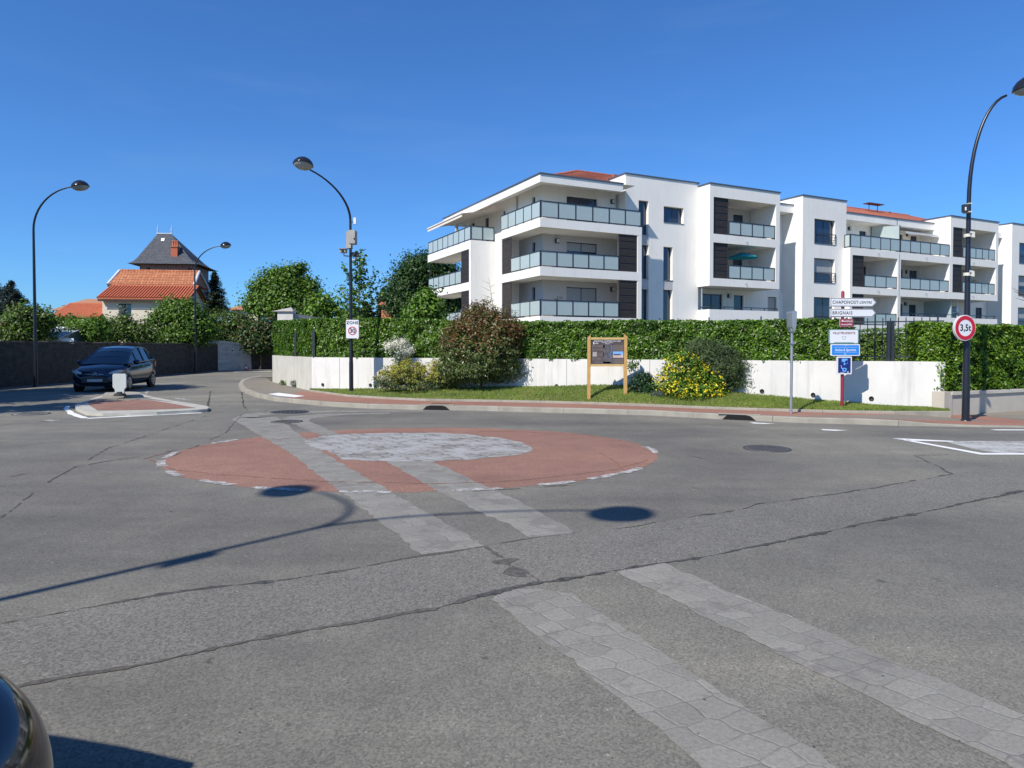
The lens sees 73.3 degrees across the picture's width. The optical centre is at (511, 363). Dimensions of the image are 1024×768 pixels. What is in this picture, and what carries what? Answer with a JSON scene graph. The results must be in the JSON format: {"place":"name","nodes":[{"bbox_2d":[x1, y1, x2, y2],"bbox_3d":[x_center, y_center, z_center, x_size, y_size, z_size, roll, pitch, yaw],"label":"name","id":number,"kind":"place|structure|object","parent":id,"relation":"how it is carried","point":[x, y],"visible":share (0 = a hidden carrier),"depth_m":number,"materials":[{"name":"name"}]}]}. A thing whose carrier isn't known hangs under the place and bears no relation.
{"place":"outdoors","nodes":[
{"label":"outdoors","id":0,"kind":"place"},
{"bbox_2d":[75,392,208,415],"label":"traffic island","id":1,"kind":"structure","parent":0,"point":[128,404],"depth_m":17.85,"materials":[{"name":"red concrete"}]},
{"bbox_2d":[112,374,126,395],"bbox_3d":[-11.759,0.637,20.652,0.336,0.660,0.339,-1,2,-42],"label":"island bollard","id":2,"kind":"object","parent":1,"relation":"on","point":[119,383],"visible":1,"depth_m":20.62,"materials":[{"name":"plastic"}]},
{"bbox_2d":[0,369,1023,767],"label":"road","id":3,"kind":"structure","parent":0,"point":[938,593],"depth_m":4.52,"materials":[{"name":"asphalt"}]},
{"bbox_2d":[0,673,53,767],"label":"foreground car","id":4,"kind":"object","parent":3,"relation":"on","point":[24,740],"visible":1,"depth_m":1.65,"materials":[{"name":"black paint"}]},
{"bbox_2d":[11,412,50,415],"bbox_3d":[-11.605,1.214,16.623,0.792,0.016,0.792,0,1,-17],"label":"manhole cover","id":5,"kind":"object","parent":3,"relation":"on","point":[29,413],"visible":1,"depth_m":16.60,"materials":[{"name":"metal"}]},
{"bbox_2d":[32,180,89,386],"bbox_3d":[-18.451,-3.250,28.153,2.387,8.422,0.682,0,1,0],"label":"street lamp","id":6,"kind":"object","parent":3,"relation":"on","point":[78,185],"visible":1,"depth_m":28.11,"materials":[{"name":"metal"}]},
{"bbox_2d":[72,346,155,391],"bbox_3d":[-15.347,0.183,26.744,2.168,1.730,4.275,0,1,-11],"label":"parked car","id":7,"kind":"object","parent":3,"relation":"on","point":[100,367],"visible":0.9,"depth_m":25.75,"materials":[{"name":"blue paint"}]},
{"bbox_2d":[194,242,230,372],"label":"street lamp","id":8,"kind":"object","parent":3,"relation":"on","point":[224,245],"visible":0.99,"depth_m":43.68,"materials":[{"name":"metal"}]},
{"bbox_2d":[208,340,250,370],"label":"block wall","id":9,"kind":"structure","parent":3,"relation":"on","point":[230,359],"depth_m":49.03,"materials":[{"name":"concrete"}]},
{"bbox_2d":[251,346,272,369],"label":"gate","id":10,"kind":"structure","parent":3,"relation":"on","point":[265,364],"depth_m":50.83,"materials":[{"name":"metal"}]},
{"bbox_2d":[4,538,529,622],"bbox_3d":[-1.400,1.486,4.888,3.609,0.001,0.129,-1,1,-28],"label":"tar seam","id":11,"kind":"object","parent":3,"relation":"on","point":[294,577],"visible":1,"depth_m":4.92,"materials":[{"name":"asphalt"}]},
{"bbox_2d":[234,410,424,418],"bbox_3d":[-4.516,1.212,17.022,4.519,0.001,1.535,-1,1,-25],"label":"stone strip","id":12,"kind":"object","parent":3,"relation":"on","point":[253,415],"visible":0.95,"depth_m":17.28,"materials":[{"name":"stone"}]},
{"bbox_2d":[270,410,308,413],"bbox_3d":[-5.522,1.203,17.114,0.924,0.016,0.924,0,1,-17],"label":"manhole cover","id":13,"kind":"object","parent":12,"relation":"on","point":[289,411],"visible":1,"depth_m":17.12,"materials":[{"name":"metal"}]},
{"bbox_2d":[283,412,389,429],"bbox_3d":[-4.090,1.252,15.229,2.246,0.001,3.565,0,1,0],"label":"stone strip","id":14,"kind":"object","parent":3,"relation":"on","point":[306,424],"visible":0.97,"depth_m":15.56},
{"bbox_2d":[233,417,482,553],"bbox_3d":[-3.275,1.358,10.552,1.000,0.001,11.702,-1,1,-27],"label":"stone strip","id":15,"kind":"object","parent":3,"relation":"on","point":[419,530],"visible":1,"depth_m":7.21,"materials":[{"name":"stone"}]},
{"bbox_2d":[339,490,390,492],"bbox_3d":[-1.629,1.422,7.650,0.583,0.001,0.128,0,1,2],"label":"worn dash","id":16,"kind":"object","parent":15,"relation":"on","point":[361,491],"visible":1,"depth_m":7.65,"materials":[{"name":"paint"}]},
{"bbox_2d":[161,428,657,491],"bbox_3d":[-1.466,1.356,10.709,7.376,0.001,6.196,0,1,0],"label":"red roundabout","id":17,"kind":"object","parent":3,"relation":"on","point":[556,454],"visible":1,"depth_m":9.52,"materials":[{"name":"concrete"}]},
{"bbox_2d":[251,486,306,490],"bbox_3d":[-2.648,1.419,7.805,0.677,0.001,0.152,0,1,15],"label":"worn dash","id":18,"kind":"object","parent":17,"relation":"on","point":[277,488],"visible":1,"depth_m":7.81,"materials":[{"name":"paint"}]},
{"bbox_2d":[150,460,645,483],"bbox_3d":[-1.616,1.393,8.952,7.126,0.001,1.767,0,1,0],"label":"road marking","id":19,"kind":"object","parent":17,"relation":"on","point":[417,483],"visible":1,"depth_m":8.41,"materials":[{"name":"paint"}]},
{"bbox_2d":[304,433,532,461],"bbox_3d":[-1.614,1.339,11.317,3.890,0.001,3.303,0,1,0],"label":"roundabout","id":20,"kind":"object","parent":17,"relation":"on","point":[404,447],"visible":1,"depth_m":11.14,"materials":[{"name":"stone"}]},
{"bbox_2d":[308,429,572,537],"bbox_3d":[-1.583,1.375,9.771,0.763,0.001,8.777,-1,1,-29],"label":"stone strip","id":21,"kind":"object","parent":17,"relation":"on","point":[521,517],"visible":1,"depth_m":7.25,"materials":[{"name":"stone"}]},
{"bbox_2d":[587,467,642,478],"bbox_3d":[1.349,1.397,8.762,0.165,0.001,1.115,1,2,45],"label":"worn dash","id":22,"kind":"object","parent":17,"relation":"on","point":[621,472],"visible":1,"depth_m":8.74,"materials":[{"name":"paint"}]},
{"bbox_2d":[0,459,1023,687],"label":"trench patch","id":23,"kind":"object","parent":3,"relation":"on","point":[140,631],"visible":1,"depth_m":4.67,"materials":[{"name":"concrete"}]},
{"bbox_2d":[134,580,272,599],"bbox_3d":[-2.026,1.493,4.564,0.840,0.001,0.097,-1,1,-23],"label":"tar seam","id":24,"kind":"object","parent":23,"relation":"on","point":[256,582],"visible":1,"depth_m":4.57,"materials":[{"name":"asphalt"}]},
{"bbox_2d":[17,584,525,686],"bbox_3d":[-1.086,1.508,3.916,2.957,0.001,0.141,-1,1,-30],"label":"tar seam","id":25,"kind":"object","parent":23,"relation":"on","point":[461,600],"visible":0.97,"depth_m":3.76,"materials":[{"name":"asphalt"}]},
{"bbox_2d":[492,558,525,576],"bbox_3d":[-0.024,1.483,5.004,0.220,0.001,0.443,0,1,-9],"label":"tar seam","id":26,"kind":"object","parent":23,"relation":"on","point":[511,571],"visible":1,"depth_m":4.96,"materials":[{"name":"asphalt"}]},
{"bbox_2d":[484,546,538,580],"bbox_3d":[-0.019,1.480,5.128,0.059,0.001,0.897,-1,1,-26],"label":"tar seam","id":27,"kind":"object","parent":23,"relation":"on","point":[498,555],"visible":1,"depth_m":5.24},
{"bbox_2d":[231,381,1023,428],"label":"gutter","id":28,"kind":"object","parent":3,"relation":"on","point":[235,388],"visible":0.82,"depth_m":16.51,"materials":[{"name":"concrete"}]},
{"bbox_2d":[492,589,835,767],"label":"stone strip","id":29,"kind":"object","parent":3,"relation":"on","point":[643,678],"visible":1,"depth_m":3.23,"materials":[{"name":"stone"}]},
{"bbox_2d":[475,490,1023,596],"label":"tar seam","id":30,"kind":"object","parent":3,"relation":"on","point":[497,591],"visible":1,"depth_m":5.20,"materials":[{"name":"asphalt"}]},
{"bbox_2d":[743,445,790,451],"bbox_3d":[4.029,1.344,10.894,0.726,0.016,0.726,0,1,-17],"label":"manhole cover","id":31,"kind":"object","parent":3,"relation":"on","point":[765,448],"visible":1,"depth_m":10.85,"materials":[{"name":"metal"}]},
{"bbox_2d":[617,563,1023,767],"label":"stone strip","id":32,"kind":"object","parent":3,"relation":"on","point":[986,726],"visible":1,"depth_m":3.43,"materials":[{"name":"stone"}]},
{"bbox_2d":[701,474,949,514],"bbox_3d":[3.693,1.423,7.661,4.369,0.001,0.129,-1,1,-29],"label":"tar seam","id":33,"kind":"object","parent":3,"relation":"on","point":[813,496],"visible":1,"depth_m":7.50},
{"bbox_2d":[905,440,1023,454],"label":"road marking","id":34,"kind":"object","parent":3,"relation":"on","point":[970,451],"visible":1,"depth_m":10.50,"materials":[{"name":"paint"}]},
{"bbox_2d":[948,441,1023,452],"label":"painted cobbles","id":35,"kind":"object","parent":3,"relation":"on","point":[1005,446],"visible":1,"depth_m":11.27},
{"bbox_2d":[0,0,1023,321],"label":"sky","id":36,"kind":"structure","parent":0,"point":[194,117],"materials":[{"name":"blue"}]},
{"bbox_2d":[309,385,949,410],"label":"lawn","id":37,"kind":"structure","parent":0,"point":[605,396],"depth_m":18.42,"materials":[{"name":"plant"}]},
{"bbox_2d":[293,156,353,391],"bbox_3d":[-5.452,-2.457,20.540,0.575,6.790,2.814,1,1,23],"label":"street lamp","id":38,"kind":"object","parent":37,"relation":"on","point":[303,163],"visible":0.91,"depth_m":21.76,"materials":[{"name":"metal"}]},
{"bbox_2d":[346,230,356,248],"bbox_3d":[-5.036,-3.904,21.667,0.312,0.525,0.729,-1,1,-24],"label":"equipment cabinet","id":39,"kind":"object","parent":38,"relation":"attached to","point":[351,237],"visible":1,"depth_m":21.45,"materials":[{"name":"metal"}]},
{"bbox_2d":[346,320,358,338],"bbox_3d":[-5.032,-1.083,21.733,0.415,0.596,0.058,0,1,0],"label":"zone sign","id":40,"kind":"object","parent":38,"relation":"attached to","point":[352,329],"visible":1,"depth_m":21.71,"materials":[{"name":"metal"}]},
{"bbox_2d":[379,336,415,382],"bbox_3d":[-3.606,0.029,21.767,1.195,1.867,0.914,0,1,0],"label":"white flower bush","id":41,"kind":"object","parent":37,"relation":"on","point":[400,343],"visible":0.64,"depth_m":21.73,"materials":[{"name":"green plant"}]},
{"bbox_2d":[372,357,461,392],"bbox_3d":[-2.862,0.371,21.172,2.567,1.202,2.217,-1,2,-37],"label":"euphorbia","id":42,"kind":"object","parent":37,"relation":"on","point":[432,380],"visible":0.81,"depth_m":20.90,"materials":[{"name":"green plant"}]},
{"bbox_2d":[428,296,529,389],"bbox_3d":[-0.891,-0.548,20.586,2.670,2.909,2.695,1,2,44],"label":"shrub","id":43,"kind":"object","parent":37,"relation":"on","point":[473,360],"visible":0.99,"depth_m":20.19,"materials":[{"name":"green plant"}]},
{"bbox_2d":[587,334,626,399],"bbox_3d":[2.534,0.109,18.344,1.053,1.784,0.100,0,1,0],"label":"information board","id":44,"kind":"object","parent":37,"relation":"on","point":[606,351],"visible":1,"depth_m":18.31,"materials":[{"name":"brown wood"}]},
{"bbox_2d":[628,369,660,393],"bbox_3d":[3.538,0.548,18.447,0.997,0.790,0.837,0,1,0],"label":"box bush","id":45,"kind":"object","parent":37,"relation":"on","point":[644,384],"visible":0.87,"depth_m":18.30,"materials":[{"name":"green plant"}]},
{"bbox_2d":[648,348,735,399],"bbox_3d":[4.649,0.269,17.915,2.041,1.425,1.968,-1,2,-36],"label":"yellow flower bush","id":46,"kind":"object","parent":37,"relation":"on","point":[689,381],"visible":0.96,"depth_m":17.57,"materials":[{"name":"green plant"}]},
{"bbox_2d":[680,334,755,391],"bbox_3d":[5.502,0.036,18.183,2.247,1.728,1.738,0,1,0],"label":"feathery shrub","id":47,"kind":"object","parent":37,"relation":"on","point":[723,359],"visible":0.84,"depth_m":17.78,"materials":[{"name":"green plant"}]},
{"bbox_2d":[840,291,844,406],"bbox_3d":[7.753,-0.313,16.156,0.085,2.783,0.074,0,1,0],"label":"signpost","id":48,"kind":"object","parent":37,"relation":"on","point":[842,376],"visible":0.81,"depth_m":16.14,"materials":[{"name":"metal"}]},
{"bbox_2d":[828,329,858,343],"bbox_3d":[7.747,-0.628,16.106,0.703,0.334,0.066,0,1,-3],"label":"town sign","id":49,"kind":"object","parent":48,"relation":"attached to","point":[843,336],"visible":1,"depth_m":16.08,"materials":[{"name":"metal"}]},
{"bbox_2d":[836,356,851,373],"bbox_3d":[7.765,0.045,16.119,0.359,0.415,0.070,0,1,-3],"label":"poster sign","id":50,"kind":"object","parent":48,"relation":"attached to","point":[843,364],"visible":1,"depth_m":16.09,"materials":[{"name":"metal"}]},
{"bbox_2d":[830,344,859,355],"bbox_3d":[7.786,-0.314,16.113,0.693,0.273,0.066,0,1,-3],"label":"town sign","id":51,"kind":"object","parent":48,"relation":"attached to","point":[844,349],"visible":1,"depth_m":16.08,"materials":[{"name":"metal"}]},
{"bbox_2d":[839,319,852,326],"bbox_3d":[7.804,-0.948,16.099,0.318,0.187,0.066,0,1,-3],"label":"street name sign","id":52,"kind":"object","parent":48,"relation":"attached to","point":[845,322],"visible":1,"depth_m":16.07,"materials":[{"name":"metal"}]},
{"bbox_2d":[830,298,875,306],"bbox_3d":[7.966,-1.426,16.089,1.127,0.202,0.054,0,1,-5],"label":"direction sign","id":53,"kind":"object","parent":48,"relation":"attached to","point":[852,302],"visible":1,"depth_m":16.06,"materials":[{"name":"metal"}]},
{"bbox_2d":[830,309,875,316],"bbox_3d":[7.963,-1.178,16.095,1.117,0.192,0.054,0,1,-5],"label":"direction sign","id":54,"kind":"object","parent":48,"relation":"attached to","point":[852,313],"visible":1,"depth_m":16.07,"materials":[{"name":"metal"}]},
{"bbox_2d":[243,376,1023,425],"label":"pavement","id":55,"kind":"structure","parent":0,"point":[262,384],"depth_m":22.88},
{"bbox_2d":[960,77,1023,420],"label":"street lamp","id":56,"kind":"object","parent":55,"relation":"on","point":[1018,89],"visible":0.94,"depth_m":14.43,"materials":[{"name":"metal"}]},
{"bbox_2d":[953,315,975,340],"bbox_3d":[9.413,-0.739,14.357,0.540,0.540,0.096,0,1,-13],"label":"weight limit sign","id":57,"kind":"object","parent":56,"relation":"attached to","point":[964,327],"visible":1,"depth_m":14.31,"materials":[{"name":"metal"}]},
{"bbox_2d":[288,391,1023,424],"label":"red pavement","id":58,"kind":"structure","parent":0,"point":[308,395],"depth_m":17.09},
{"bbox_2d":[786,311,796,413],"bbox_3d":[6.301,-0.026,15.535,0.115,2.307,0.310,0,1,0],"label":"edge on sign","id":59,"kind":"object","parent":58,"relation":"on","point":[791,321],"visible":1,"depth_m":15.47,"materials":[{"name":"metal"}]},
{"bbox_2d":[970,411,1023,419],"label":"pavement side","id":60,"kind":"structure","parent":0,"point":[1017,415],"depth_m":16.15,"materials":[{"name":"concrete"}]},
{"label":"ground","id":61,"kind":"structure","parent":0,"visible":0},
{"bbox_2d":[0,280,31,316],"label":"cedar tree","id":62,"kind":"object","parent":61,"relation":"on","point":[11,293],"visible":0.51,"depth_m":65.50,"materials":[{"name":"green plant"}]},
{"bbox_2d":[0,299,69,340],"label":"bush","id":63,"kind":"object","parent":61,"relation":"on","point":[15,325],"visible":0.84,"depth_m":33.53,"materials":[{"name":"green plant"}]},
{"bbox_2d":[41,327,84,343],"bbox_3d":[-22.927,-0.700,35.273,2.086,2.398,1.760,0,1,0],"label":"greenhouse","id":64,"kind":"object","parent":61,"relation":"on","point":[71,336],"visible":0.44,"depth_m":35.32,"materials":[{"name":"glass"}]},
{"bbox_2d":[51,311,93,326],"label":"bush","id":65,"kind":"object","parent":61,"relation":"on","point":[68,318],"visible":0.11,"depth_m":39.70,"materials":[{"name":"green plant"}]},
{"bbox_2d":[51,299,101,310],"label":"house","id":66,"kind":"structure","parent":61,"relation":"on","point":[85,301],"depth_m":79.87,"materials":[{"name":"brown tile"}]},
{"bbox_2d":[57,312,120,343],"bbox_3d":[-22.388,-1.038,36.431,3.527,3.822,2.615,0,1,0],"label":"bush","id":67,"kind":"object","parent":61,"relation":"on","point":[96,329],"visible":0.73,"depth_m":36.01,"materials":[{"name":"green plant"}]},
{"bbox_2d":[0,341,217,387],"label":"stone wall","id":68,"kind":"structure","parent":61,"relation":"on","point":[57,361],"depth_m":31.69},
{"bbox_2d":[103,310,165,342],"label":"bush","id":69,"kind":"object","parent":61,"relation":"on","point":[131,331],"visible":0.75,"depth_m":40.04,"materials":[{"name":"green plant"}]},
{"bbox_2d":[54,224,218,342],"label":"villa","id":70,"kind":"object","parent":61,"relation":"on","point":[165,262],"visible":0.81,"depth_m":65.50,"materials":[{"name":"orange tile"}]},
{"bbox_2d":[139,293,228,347],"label":"broadleaf tree","id":71,"kind":"object","parent":61,"relation":"on","point":[174,319],"visible":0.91,"depth_m":44.12,"materials":[{"name":"green plant"}]},
{"bbox_2d":[203,271,234,323],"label":"conifer","id":72,"kind":"object","parent":61,"relation":"on","point":[216,296],"visible":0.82,"depth_m":73.58,"materials":[{"name":"green plant"}]},
{"bbox_2d":[205,306,262,342],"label":"bush","id":73,"kind":"object","parent":61,"relation":"on","point":[224,315],"visible":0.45,"depth_m":51.81,"materials":[{"name":"green plant"}]},
{"bbox_2d":[225,311,276,369],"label":"tree","id":74,"kind":"object","parent":61,"relation":"on","point":[257,336],"visible":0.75,"depth_m":49.75,"materials":[{"name":"green plant"}]},
{"bbox_2d":[232,257,336,320],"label":"broadleaf tree","id":75,"kind":"object","parent":61,"relation":"on","point":[281,287],"visible":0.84,"depth_m":54.67,"materials":[{"name":"green plant"}]},
{"bbox_2d":[273,307,319,319],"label":"gate pillar","id":76,"kind":"structure","parent":61,"relation":"on","point":[287,314],"depth_m":33.96,"materials":[{"name":"concrete"}]},
{"bbox_2d":[298,289,360,317],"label":"broadleaf tree","id":77,"kind":"object","parent":61,"relation":"on","point":[321,307],"visible":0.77,"depth_m":45.50,"materials":[{"name":"green plant"}]},
{"bbox_2d":[334,249,391,317],"bbox_3d":[-5.841,-2.301,27.000,2.390,4.377,1.263,0,1,0],"label":"sapling","id":78,"kind":"object","parent":61,"relation":"on","point":[361,271],"visible":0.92,"depth_m":26.91,"materials":[{"name":"green plant"}]},
{"bbox_2d":[372,244,460,318],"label":"dark tree","id":79,"kind":"object","parent":61,"relation":"on","point":[411,275],"visible":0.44,"depth_m":64.03,"materials":[{"name":"green plant"}]},
{"bbox_2d":[394,285,455,322],"bbox_3d":[-4.681,-1.678,36.063,2.704,5.119,2.832,-1,2,-42],"label":"young tree","id":80,"kind":"object","parent":61,"relation":"on","point":[425,304],"visible":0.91,"depth_m":35.50,"materials":[{"name":"green plant"}]},
{"bbox_2d":[272,355,944,406],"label":"retaining wall","id":81,"kind":"structure","parent":61,"relation":"on","point":[908,383],"depth_m":17.80,"materials":[{"name":"concrete"}]},
{"bbox_2d":[271,317,856,361],"bbox_3d":[-1.619,-0.921,22.578,23.076,1.637,4.215,1,2,35],"label":"laurel hedge","id":82,"kind":"object","parent":81,"relation":"on","point":[544,338],"visible":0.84,"depth_m":19.83,"materials":[{"name":"green plant"}]},
{"bbox_2d":[294,313,943,360],"bbox_3d":[0.653,-0.713,20.513,20.863,1.145,1.567,1,1,28],"label":"railing","id":83,"kind":"object","parent":81,"relation":"on","point":[890,338],"visible":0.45,"depth_m":16.88,"materials":[{"name":"metal"}]},
{"bbox_2d":[427,170,793,321],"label":"apartment building","id":84,"kind":"structure","parent":61,"relation":"on","point":[588,245],"depth_m":44.65,"materials":[{"name":"paint"}]},
{"bbox_2d":[567,196,595,222],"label":"window","id":85,"kind":"structure","parent":84,"relation":"in","point":[574,200],"depth_m":43.24,"materials":[{"name":"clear glass"}]},
{"bbox_2d":[567,242,595,269],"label":"window","id":86,"kind":"structure","parent":84,"relation":"in","point":[572,247],"depth_m":43.31,"materials":[{"name":"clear glass"}]},
{"bbox_2d":[567,287,595,316],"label":"window","id":87,"kind":"structure","parent":84,"relation":"in","point":[573,293],"depth_m":43.37,"materials":[{"name":"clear glass"}]},
{"bbox_2d":[641,289,645,319],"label":"window","id":88,"kind":"structure","parent":84,"relation":"in","point":[643,301],"depth_m":44.63,"materials":[{"name":"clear glass"}]},
{"bbox_2d":[639,201,648,235],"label":"window","id":89,"kind":"structure","parent":84,"relation":"in","point":[642,205],"depth_m":44.47,"materials":[{"name":"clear glass"}]},
{"bbox_2d":[642,245,645,278],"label":"window","id":90,"kind":"structure","parent":84,"relation":"in","point":[643,246],"depth_m":44.57,"materials":[{"name":"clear glass"}]},
{"bbox_2d":[663,290,669,319],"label":"window","id":91,"kind":"structure","parent":84,"relation":"in","point":[666,293],"depth_m":45.45,"materials":[{"name":"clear glass"}]},
{"bbox_2d":[663,247,672,280],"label":"window","id":92,"kind":"structure","parent":84,"relation":"in","point":[666,251],"depth_m":45.37,"materials":[{"name":"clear glass"}]},
{"bbox_2d":[664,207,680,223],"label":"window","id":93,"kind":"structure","parent":84,"relation":"in","point":[671,215],"depth_m":45.49,"materials":[{"name":"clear glass"}]},
{"bbox_2d":[703,294,720,309],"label":"window","id":94,"kind":"structure","parent":84,"relation":"in","point":[708,299],"depth_m":48.53,"materials":[{"name":"clear glass"}]},
{"bbox_2d":[734,295,741,309],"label":"window","id":95,"kind":"structure","parent":84,"relation":"in","point":[737,299],"depth_m":49.64,"materials":[{"name":"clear glass"}]},
{"bbox_2d":[728,252,756,265],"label":"parasol","id":96,"kind":"object","parent":84,"relation":"on","point":[742,256],"visible":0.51,"depth_m":48.28,"materials":[{"name":"fabric"}]},
{"bbox_2d":[309,390,950,417],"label":"lawn kerb","id":97,"kind":"structure","parent":61,"relation":"on","point":[936,413],"depth_m":17.05,"materials":[{"name":"concrete"}]},
{"bbox_2d":[239,376,1023,427],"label":"kerb","id":98,"kind":"structure","parent":61,"relation":"on","point":[770,418],"depth_m":16.55,"materials":[{"name":"concrete"}]},
{"bbox_2d":[420,404,453,409],"bbox_3d":[-1.931,1.129,17.774,0.900,0.133,0.172,0,1,9],"label":"storm drain","id":99,"kind":"object","parent":98,"relation":"in","point":[434,407],"visible":1,"depth_m":17.70,"materials":[{"name":"metal"}]},
{"bbox_2d":[718,413,760,420],"bbox_3d":[5.052,1.186,15.295,0.900,0.133,0.172,1,1,26],"label":"storm drain","id":100,"kind":"object","parent":98,"relation":"in","point":[736,416],"visible":1,"depth_m":15.22,"materials":[{"name":"metal"}]},
{"bbox_2d":[780,194,1001,332],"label":"apartment building","id":101,"kind":"structure","parent":61,"relation":"on","point":[895,266],"depth_m":54.12,"materials":[{"name":"paint"}]},
{"bbox_2d":[814,297,831,324],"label":"window","id":102,"kind":"structure","parent":101,"relation":"in","point":[822,307],"depth_m":51.19,"materials":[{"name":"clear glass"}]},
{"bbox_2d":[814,219,835,244],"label":"window","id":103,"kind":"structure","parent":101,"relation":"in","point":[823,230],"depth_m":51.06,"materials":[{"name":"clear glass"}]},
{"bbox_2d":[814,258,835,283],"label":"window","id":104,"kind":"structure","parent":101,"relation":"in","point":[822,267],"depth_m":51.11,"materials":[{"name":"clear glass"}]},
{"bbox_2d":[932,388,1023,414],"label":"wall","id":105,"kind":"structure","parent":61,"relation":"on","point":[993,400],"depth_m":16.51,"materials":[{"name":"concrete"}]},
{"bbox_2d":[901,320,1023,390],"bbox_3d":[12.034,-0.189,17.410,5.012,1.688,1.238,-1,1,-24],"label":"laurel hedge","id":106,"kind":"object","parent":105,"relation":"on","point":[996,356],"visible":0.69,"depth_m":16.71,"materials":[{"name":"green plant"}]},
{"bbox_2d":[987,222,1023,325],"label":"apartment building","id":107,"kind":"structure","parent":61,"relation":"on","point":[1007,307],"depth_m":62.07,"materials":[{"name":"paint"}]},
{"bbox_2d":[1018,276,1023,295],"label":"window","id":108,"kind":"structure","parent":107,"relation":"in","point":[1021,278],"depth_m":62.67,"materials":[{"name":"clear glass"}]},
{"label":"terrace","id":109,"kind":"structure","parent":0,"visible":0},
{"bbox_2d":[853,327,904,360],"bbox_3d":[10.171,-0.475,19.161,2.558,1.080,0.991,1,2,40],"label":"garden hedge","id":110,"kind":"object","parent":109,"relation":"on","point":[863,344],"visible":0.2,"depth_m":18.94,"materials":[{"name":"green plant"}]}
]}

